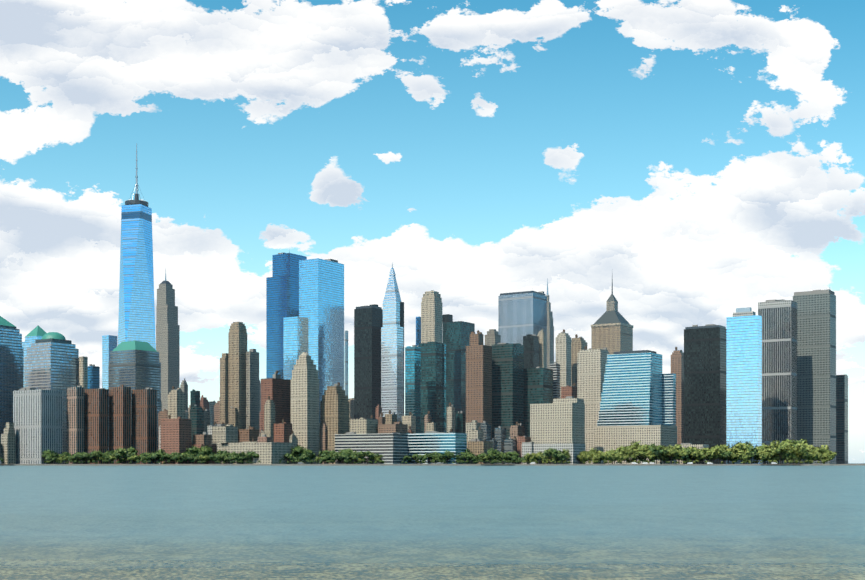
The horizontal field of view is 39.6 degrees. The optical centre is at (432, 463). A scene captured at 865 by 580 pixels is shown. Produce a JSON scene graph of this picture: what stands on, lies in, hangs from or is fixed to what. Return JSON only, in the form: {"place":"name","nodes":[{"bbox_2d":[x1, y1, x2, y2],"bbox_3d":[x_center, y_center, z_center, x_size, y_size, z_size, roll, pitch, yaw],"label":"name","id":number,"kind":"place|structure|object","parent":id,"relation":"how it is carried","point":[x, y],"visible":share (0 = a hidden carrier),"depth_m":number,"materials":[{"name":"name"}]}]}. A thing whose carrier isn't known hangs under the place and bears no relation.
{"place":"outdoors","nodes":[
{"label":"outdoors","id":0,"kind":"place"},
{"bbox_2d":[0,463,864,579],"bbox_3d":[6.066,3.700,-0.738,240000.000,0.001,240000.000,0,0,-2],"label":"water","id":1,"kind":"structure","parent":0,"point":[432,522],"depth_m":75.05,"materials":[{"name":"teal liquid"}]},
{"bbox_2d":[0,464,864,465],"bbox_3d":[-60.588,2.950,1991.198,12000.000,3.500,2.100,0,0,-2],"label":"sea wall","id":2,"kind":"structure","parent":1,"relation":"in","point":[423,465],"depth_m":1991.12,"materials":[{"name":"concrete"}]},
{"bbox_2d":[0,0,864,462],"label":"sky","id":3,"kind":"structure","parent":0,"point":[705,159],"materials":[{"name":"blue"}]},
{"bbox_2d":[594,425,676,463],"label":"building","id":4,"kind":"structure","parent":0,"point":[606,438],"depth_m":2190.93,"materials":[{"name":"beige concrete"}]},
{"label":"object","id":5,"kind":"structure","parent":0,"visible":0},
{"bbox_2d":[1,422,14,463],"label":"building","id":6,"kind":"structure","parent":5,"relation":"on","point":[8,444],"depth_m":2015.88,"materials":[{"name":"beige stone"}]},
{"bbox_2d":[0,316,23,443],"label":"skyscraper","id":7,"kind":"structure","parent":5,"relation":"on","point":[11,364],"depth_m":2178.02,"materials":[{"name":"glass"}]},
{"bbox_2d":[22,325,45,356],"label":"skyscraper","id":8,"kind":"structure","parent":5,"relation":"on","point":[38,332],"depth_m":2291.52,"materials":[{"name":"blue glass"}]},
{"bbox_2d":[13,388,61,463],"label":"building","id":9,"kind":"structure","parent":5,"relation":"on","point":[37,418],"depth_m":2018.88,"materials":[{"name":"concrete"}]},
{"bbox_2d":[24,332,87,463],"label":"skyscraper","id":10,"kind":"structure","parent":5,"relation":"on","point":[53,361],"depth_m":2126.35,"materials":[{"name":"glass"}]},
{"bbox_2d":[67,379,83,463],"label":"building","id":11,"kind":"structure","parent":5,"relation":"on","point":[75,419],"depth_m":2038.15,"materials":[{"name":"beige concrete"}]},
{"bbox_2d":[88,364,99,388],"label":"skyscraper","id":12,"kind":"structure","parent":5,"relation":"on","point":[93,376],"depth_m":2262.75,"materials":[{"name":"glass"}]},
{"bbox_2d":[84,382,107,463],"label":"building","id":13,"kind":"structure","parent":5,"relation":"on","point":[96,419],"depth_m":2045.19,"materials":[{"name":"brown brick"}]},
{"bbox_2d":[102,335,116,388],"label":"skyscraper","id":14,"kind":"structure","parent":5,"relation":"on","point":[109,343],"depth_m":2715.87,"materials":[{"name":"blue glass"}]},
{"bbox_2d":[110,447,126,463],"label":"tree","id":15,"kind":"object","parent":5,"relation":"on","point":[122,451],"visible":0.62,"depth_m":2012.63,"materials":[{"name":"green plant"}]},
{"bbox_2d":[109,382,130,463],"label":"building","id":16,"kind":"structure","parent":5,"relation":"on","point":[120,416],"depth_m":2055.12,"materials":[{"name":"brown brick"}]},
{"bbox_2d":[108,341,160,463],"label":"green roof tower","id":17,"kind":"structure","parent":5,"relation":"on","point":[134,365],"depth_m":2289.21,"materials":[{"name":"grey glass"}]},
{"bbox_2d":[118,143,155,349],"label":"skyscraper","id":18,"kind":"structure","parent":5,"relation":"on","point":[136,320],"depth_m":2553.76,"materials":[{"name":"blue glass"}]},
{"bbox_2d":[132,387,156,463],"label":"building","id":19,"kind":"structure","parent":5,"relation":"on","point":[144,420],"depth_m":2062.99,"materials":[{"name":"brown brick"}]},
{"bbox_2d":[158,409,167,463],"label":"block","id":20,"kind":"structure","parent":5,"relation":"on","point":[163,414],"depth_m":2233.05,"materials":[{"name":"brown brick"}]},
{"bbox_2d":[156,270,179,410],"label":"skyscraper","id":21,"kind":"structure","parent":5,"relation":"on","point":[167,337],"depth_m":2865.07,"materials":[{"name":"stone"}]},
{"bbox_2d":[161,415,190,463],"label":"brick front","id":22,"kind":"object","parent":5,"relation":"on","point":[175,435],"visible":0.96,"depth_m":2032.62,"materials":[{"name":"brick"}]},
{"bbox_2d":[168,386,184,418],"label":"building","id":23,"kind":"structure","parent":5,"relation":"on","point":[176,403],"depth_m":2177.09,"materials":[{"name":"concrete"}]},
{"bbox_2d":[180,379,187,409],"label":"skyscraper","id":24,"kind":"structure","parent":5,"relation":"on","point":[184,387],"depth_m":2480.37,"materials":[{"name":"grey stone"}]},
{"bbox_2d":[190,390,199,408],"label":"skyscraper","id":25,"kind":"structure","parent":5,"relation":"on","point":[194,397],"depth_m":2380.28,"materials":[{"name":"glass"}]},
{"bbox_2d":[190,405,202,441],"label":"block","id":26,"kind":"structure","parent":5,"relation":"on","point":[196,414],"depth_m":2244.76,"materials":[{"name":"teal glass"}]},
{"bbox_2d":[193,432,211,463],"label":"building","id":27,"kind":"structure","parent":5,"relation":"on","point":[204,438],"depth_m":2049.89,"materials":[{"name":"brick"}]},
{"bbox_2d":[191,442,215,463],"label":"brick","id":28,"kind":"object","parent":5,"relation":"on","point":[200,445],"visible":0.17,"depth_m":2051.27,"materials":[{"name":"brick"}]},
{"bbox_2d":[200,395,208,410],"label":"building","id":29,"kind":"structure","parent":5,"relation":"on","point":[204,402],"depth_m":2651.74,"materials":[{"name":"red brick"}]},
{"bbox_2d":[203,407,209,431],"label":"block","id":30,"kind":"structure","parent":5,"relation":"on","point":[206,417],"depth_m":2281.19,"materials":[{"name":"grey stone"}]},
{"bbox_2d":[198,445,215,463],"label":"tree","id":31,"kind":"object","parent":5,"relation":"on","point":[206,448],"visible":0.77,"depth_m":2023.10,"materials":[{"name":"green plant"}]},
{"bbox_2d":[209,401,215,425],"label":"building","id":32,"kind":"structure","parent":5,"relation":"on","point":[211,406],"depth_m":2727.90,"materials":[{"name":"blue glass"}]},
{"bbox_2d":[214,397,219,423],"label":"building","id":33,"kind":"structure","parent":5,"relation":"on","point":[217,413],"depth_m":2442.96,"materials":[{"name":"brown brick"}]},
{"bbox_2d":[212,422,237,463],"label":"building","id":34,"kind":"structure","parent":5,"relation":"on","point":[223,432],"depth_m":2068.28,"materials":[{"name":"beige concrete"}]},
{"bbox_2d":[228,406,238,428],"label":"building","id":35,"kind":"structure","parent":5,"relation":"on","point":[233,416],"depth_m":2241.78,"materials":[{"name":"concrete"}]},
{"bbox_2d":[220,322,258,428],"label":"art deco tower","id":36,"kind":"structure","parent":5,"relation":"on","point":[239,377],"depth_m":2300.60,"materials":[{"name":"stone"}]},
{"bbox_2d":[238,426,258,442],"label":"building","id":37,"kind":"structure","parent":5,"relation":"on","point":[250,433],"depth_m":2080.05,"materials":[{"name":"brick"}]},
{"bbox_2d":[217,439,293,465],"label":"building","id":38,"kind":"structure","parent":5,"relation":"on","point":[271,453],"depth_m":2004.38,"materials":[{"name":"beige stone"}]},
{"bbox_2d":[257,434,271,441],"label":"building","id":39,"kind":"structure","parent":5,"relation":"on","point":[264,438],"depth_m":2020.76,"materials":[{"name":"red brick"}]},
{"bbox_2d":[264,396,274,441],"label":"building","id":40,"kind":"structure","parent":5,"relation":"on","point":[269,413],"depth_m":2106.13,"materials":[{"name":"stone"}]},
{"bbox_2d":[261,370,290,430],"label":"skyscraper","id":41,"kind":"structure","parent":5,"relation":"on","point":[276,389],"depth_m":2184.65,"materials":[{"name":"brick"}]},
{"bbox_2d":[274,420,291,442],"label":"building","id":42,"kind":"structure","parent":5,"relation":"on","point":[282,431],"depth_m":2102.27,"materials":[{"name":"brick"}]},
{"bbox_2d":[266,252,306,378],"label":"skyscraper","id":43,"kind":"structure","parent":5,"relation":"on","point":[282,292],"depth_m":2712.71,"materials":[{"name":"glass"}]},
{"bbox_2d":[289,431,297,463],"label":"building","id":44,"kind":"structure","parent":5,"relation":"on","point":[293,438],"depth_m":2108.76,"materials":[{"name":"grey concrete"}]},
{"bbox_2d":[283,316,307,379],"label":"skyscraper","id":45,"kind":"structure","parent":5,"relation":"on","point":[295,338],"depth_m":2457.67,"materials":[{"name":"blue glass"}]},
{"bbox_2d":[291,352,318,463],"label":"skyscraper","id":46,"kind":"structure","parent":5,"relation":"on","point":[305,403],"depth_m":2160.09,"materials":[{"name":"stone"}]},
{"bbox_2d":[296,448,314,457],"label":"tree","id":47,"kind":"object","parent":5,"relation":"on","point":[309,453],"visible":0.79,"depth_m":2023.84,"materials":[{"name":"green plant"}]},
{"bbox_2d":[299,258,343,422],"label":"skyscraper","id":48,"kind":"structure","parent":5,"relation":"on","point":[321,295],"depth_m":2642.43,"materials":[{"name":"glass"}]},
{"bbox_2d":[320,420,326,463],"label":"building","id":49,"kind":"structure","parent":5,"relation":"on","point":[323,436],"depth_m":2179.60,"materials":[{"name":"brown brick"}]},
{"bbox_2d":[320,382,349,463],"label":"skyscraper","id":50,"kind":"structure","parent":5,"relation":"on","point":[335,409],"depth_m":2180.45,"materials":[{"name":"stone"}]},
{"bbox_2d":[345,330,347,394],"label":"pencil tower","id":51,"kind":"structure","parent":5,"relation":"on","point":[346,362],"depth_m":3588.29,"materials":[{"name":"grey glass"}]},
{"bbox_2d":[348,398,353,418],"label":"building","id":52,"kind":"structure","parent":5,"relation":"on","point":[351,400],"depth_m":2671.73,"materials":[{"name":"stone"}]},
{"bbox_2d":[350,415,377,433],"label":"building","id":53,"kind":"structure","parent":5,"relation":"on","point":[361,425],"depth_m":2093.48,"materials":[{"name":"concrete"}]},
{"bbox_2d":[358,451,375,463],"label":"tree","id":54,"kind":"object","parent":5,"relation":"on","point":[367,454],"visible":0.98,"depth_m":2006.11,"materials":[{"name":"green plant"}]},
{"bbox_2d":[354,304,382,418],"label":"black tower","id":55,"kind":"structure","parent":5,"relation":"on","point":[368,322],"depth_m":2599.18,"materials":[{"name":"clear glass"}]},
{"bbox_2d":[385,410,396,423],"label":"block","id":56,"kind":"structure","parent":5,"relation":"on","point":[390,418],"depth_m":2275.02,"materials":[{"name":"concrete"}]},
{"bbox_2d":[381,264,403,421],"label":"skyscraper","id":57,"kind":"structure","parent":5,"relation":"on","point":[392,364],"depth_m":2408.82,"materials":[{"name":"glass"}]},
{"bbox_2d":[378,420,407,433],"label":"building","id":58,"kind":"structure","parent":5,"relation":"on","point":[399,426],"depth_m":2095.97,"materials":[{"name":"brown brick"}]},
{"bbox_2d":[335,431,466,463],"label":"office building","id":59,"kind":"structure","parent":5,"relation":"on","point":[392,448],"depth_m":2027.59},
{"bbox_2d":[402,412,415,432],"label":"building","id":60,"kind":"structure","parent":5,"relation":"on","point":[410,420],"depth_m":2250.00,"materials":[{"name":"stone"}]},
{"bbox_2d":[405,345,420,432],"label":"skyscraper","id":61,"kind":"structure","parent":5,"relation":"on","point":[413,379],"depth_m":2292.06,"materials":[{"name":"glass"}]},
{"bbox_2d":[416,317,420,346],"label":"skyscraper","id":62,"kind":"structure","parent":5,"relation":"on","point":[418,330],"depth_m":2695.72,"materials":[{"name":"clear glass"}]},
{"bbox_2d":[421,290,441,342],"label":"skyscraper","id":63,"kind":"structure","parent":5,"relation":"on","point":[431,316],"depth_m":2549.01,"materials":[{"name":"stone"}]},
{"bbox_2d":[419,341,445,432],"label":"skyscraper","id":64,"kind":"structure","parent":5,"relation":"on","point":[433,378],"depth_m":2356.46,"materials":[{"name":"glass"}]},
{"bbox_2d":[437,450,456,463],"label":"tree","id":65,"kind":"object","parent":5,"relation":"on","point":[449,454],"visible":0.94,"depth_m":2008.68,"materials":[{"name":"green plant"}]},
{"bbox_2d":[447,403,454,432],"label":"block","id":66,"kind":"structure","parent":5,"relation":"on","point":[450,416],"depth_m":2273.95,"materials":[{"name":"beige concrete"}]},
{"bbox_2d":[442,314,474,432],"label":"skyscraper","id":67,"kind":"structure","parent":5,"relation":"on","point":[456,337],"depth_m":2656.73,"materials":[{"name":"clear glass"}]},
{"bbox_2d":[456,407,464,432],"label":"block","id":68,"kind":"structure","parent":5,"relation":"on","point":[460,422],"depth_m":2293.79,"materials":[{"name":"teal glass"}]},
{"bbox_2d":[466,420,480,440],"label":"building","id":69,"kind":"structure","parent":5,"relation":"on","point":[474,424],"depth_m":2223.41,"materials":[{"name":"beige stone"}]},
{"bbox_2d":[468,426,482,440],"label":"block","id":70,"kind":"structure","parent":5,"relation":"on","point":[473,433],"depth_m":2200.78,"materials":[{"name":"beige concrete"}]},
{"bbox_2d":[466,330,491,439],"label":"brown brick tower","id":71,"kind":"structure","parent":5,"relation":"on","point":[478,381],"depth_m":2251.73,"materials":[{"name":"brick"}]},
{"bbox_2d":[467,439,492,463],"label":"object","id":72,"kind":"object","parent":5,"relation":"on","point":[476,447],"visible":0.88,"depth_m":2070.43,"materials":[{"name":"stone"}]},
{"bbox_2d":[480,421,490,440],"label":"block","id":73,"kind":"structure","parent":5,"relation":"on","point":[485,427],"depth_m":2225.62,"materials":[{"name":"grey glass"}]},
{"bbox_2d":[485,329,500,345],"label":"skyscraper","id":74,"kind":"structure","parent":5,"relation":"on","point":[492,337],"depth_m":2646.29,"materials":[{"name":"grey concrete"}]},
{"bbox_2d":[495,426,505,463],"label":"block","id":75,"kind":"structure","parent":5,"relation":"on","point":[500,434],"depth_m":2170.84,"materials":[{"name":"grey glass"}]},
{"bbox_2d":[492,343,523,438],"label":"dark teal tower","id":76,"kind":"structure","parent":5,"relation":"on","point":[507,385],"depth_m":2287.78,"materials":[{"name":"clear glass"}]},
{"bbox_2d":[504,437,514,463],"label":"building","id":77,"kind":"structure","parent":5,"relation":"on","point":[509,444],"depth_m":2114.73,"materials":[{"name":"grey glass"}]},
{"bbox_2d":[510,422,524,438],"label":"building","id":78,"kind":"structure","parent":5,"relation":"on","point":[517,429],"depth_m":2176.89,"materials":[{"name":"concrete"}]},
{"bbox_2d":[498,291,546,367],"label":"skyscraper","id":79,"kind":"structure","parent":5,"relation":"on","point":[521,314],"depth_m":2830.14,"materials":[{"name":"glass"}]},
{"bbox_2d":[517,435,530,463],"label":"block","id":80,"kind":"structure","parent":5,"relation":"on","point":[520,440],"depth_m":2135.36,"materials":[{"name":"red brick"}]},
{"bbox_2d":[523,334,538,368],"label":"skyscraper","id":81,"kind":"structure","parent":5,"relation":"on","point":[531,349],"depth_m":2597.60,"materials":[{"name":"black glass"}]},
{"bbox_2d":[524,367,552,436],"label":"dark teal tower","id":82,"kind":"structure","parent":5,"relation":"on","point":[538,385],"depth_m":2313.46,"materials":[{"name":"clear glass"}]},
{"bbox_2d":[537,329,545,367],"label":"skyscraper","id":83,"kind":"structure","parent":5,"relation":"on","point":[542,348],"depth_m":2621.84,"materials":[{"name":"stone"}]},
{"bbox_2d":[546,278,553,368],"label":"skyscraper","id":84,"kind":"structure","parent":5,"relation":"on","point":[550,343],"depth_m":3050.50,"materials":[{"name":"grey stone"}]},
{"bbox_2d":[543,448,557,463],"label":"tree","id":85,"kind":"object","parent":5,"relation":"on","point":[550,452],"visible":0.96,"depth_m":2016.99,"materials":[{"name":"green plant"}]},
{"bbox_2d":[522,442,585,463],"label":"low building","id":86,"kind":"structure","parent":5,"relation":"on","point":[575,450],"depth_m":2042.87,"materials":[{"name":"concrete"}]},
{"bbox_2d":[550,361,559,398],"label":"skyscraper","id":87,"kind":"structure","parent":5,"relation":"on","point":[555,366],"depth_m":2351.68,"materials":[{"name":"concrete"}]},
{"bbox_2d":[530,396,584,443],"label":"office building","id":88,"kind":"structure","parent":5,"relation":"on","point":[562,420],"depth_m":2136.94,"materials":[{"name":"beige concrete"}]},
{"bbox_2d":[556,330,570,398],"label":"beige tower","id":89,"kind":"structure","parent":5,"relation":"on","point":[563,349],"depth_m":2499.95,"materials":[{"name":"beige stone"}]},
{"bbox_2d":[561,383,576,398],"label":"building","id":90,"kind":"structure","parent":5,"relation":"on","point":[568,391],"depth_m":2252.15,"materials":[{"name":"brick"}]},
{"bbox_2d":[571,334,586,386],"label":"beige tower","id":91,"kind":"structure","parent":5,"relation":"on","point":[578,344],"depth_m":2558.91,"materials":[{"name":"stone"}]},
{"bbox_2d":[577,346,609,463],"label":"beige tower","id":92,"kind":"structure","parent":5,"relation":"on","point":[591,362],"depth_m":2392.15,"materials":[{"name":"beige concrete"}]},
{"bbox_2d":[591,279,632,354],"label":"skyscraper","id":93,"kind":"structure","parent":5,"relation":"on","point":[611,329],"depth_m":2942.23,"materials":[{"name":"stone"}]},
{"bbox_2d":[597,350,675,425],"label":"office building","id":94,"kind":"structure","parent":5,"relation":"on","point":[639,387],"depth_m":2241.59,"materials":[{"name":"blue glass"}]},
{"bbox_2d":[646,443,666,457],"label":"tree","id":95,"kind":"object","parent":5,"relation":"on","point":[654,448],"visible":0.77,"depth_m":2015.06,"materials":[{"name":"green plant"}]},
{"bbox_2d":[671,347,683,444],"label":"stone tower","id":96,"kind":"structure","parent":5,"relation":"on","point":[677,362],"depth_m":2526.54,"materials":[{"name":"brown stone"}]},
{"bbox_2d":[677,443,708,463],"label":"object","id":97,"kind":"object","parent":5,"relation":"on","point":[699,446],"visible":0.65,"depth_m":2079.42,"materials":[{"name":"beige stone"}]},
{"bbox_2d":[684,324,725,463],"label":"black tower","id":98,"kind":"structure","parent":5,"relation":"on","point":[705,384],"depth_m":2419.34,"materials":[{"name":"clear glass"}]},
{"bbox_2d":[710,445,724,463],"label":"tree","id":99,"kind":"object","parent":5,"relation":"on","point":[718,449],"visible":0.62,"depth_m":2025.00,"materials":[{"name":"green plant"}]},
{"bbox_2d":[732,441,753,449],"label":"tree","id":100,"kind":"object","parent":5,"relation":"on","point":[743,446],"visible":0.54,"depth_m":2045.84,"materials":[{"name":"green plant"}]},
{"bbox_2d":[726,307,761,463],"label":"blue glass tower","id":101,"kind":"structure","parent":5,"relation":"on","point":[743,375],"depth_m":2190.23,"materials":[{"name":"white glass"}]},
{"bbox_2d":[746,446,758,463],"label":"tree","id":102,"kind":"object","parent":5,"relation":"on","point":[752,450],"visible":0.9,"depth_m":2025.61,"materials":[{"name":"green plant"}]},
{"bbox_2d":[755,451,767,463],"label":"tree","id":103,"kind":"object","parent":5,"relation":"on","point":[760,455],"visible":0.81,"depth_m":2027.78,"materials":[{"name":"green plant"}]},
{"bbox_2d":[758,299,796,463],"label":"skyscraper","id":104,"kind":"structure","parent":5,"relation":"on","point":[779,370],"depth_m":2304.18,"materials":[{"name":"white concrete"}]},
{"bbox_2d":[771,443,789,463],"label":"tree","id":105,"kind":"object","parent":5,"relation":"on","point":[783,447],"visible":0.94,"depth_m":2026.51,"materials":[{"name":"green plant"}]},
{"bbox_2d":[783,447,796,463],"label":"tree","id":106,"kind":"object","parent":5,"relation":"on","point":[789,452],"visible":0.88,"depth_m":2028.18,"materials":[{"name":"green plant"}]},
{"bbox_2d":[781,439,808,463],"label":"tree","id":107,"kind":"object","parent":5,"relation":"on","point":[791,442],"visible":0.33,"depth_m":2064.29,"materials":[{"name":"green plant"}]},
{"bbox_2d":[789,443,809,463],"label":"tree","id":108,"kind":"object","parent":5,"relation":"on","point":[801,449],"visible":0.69,"depth_m":2028.56,"materials":[{"name":"green plant"}]},
{"bbox_2d":[793,289,835,463],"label":"skyscraper","id":109,"kind":"structure","parent":5,"relation":"on","point":[816,368],"depth_m":2384.76,"materials":[{"name":"concrete"}]},
{"bbox_2d":[836,374,847,463],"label":"skyscraper","id":110,"kind":"structure","parent":5,"relation":"on","point":[842,418],"depth_m":2521.97,"materials":[{"name":"black glass"}]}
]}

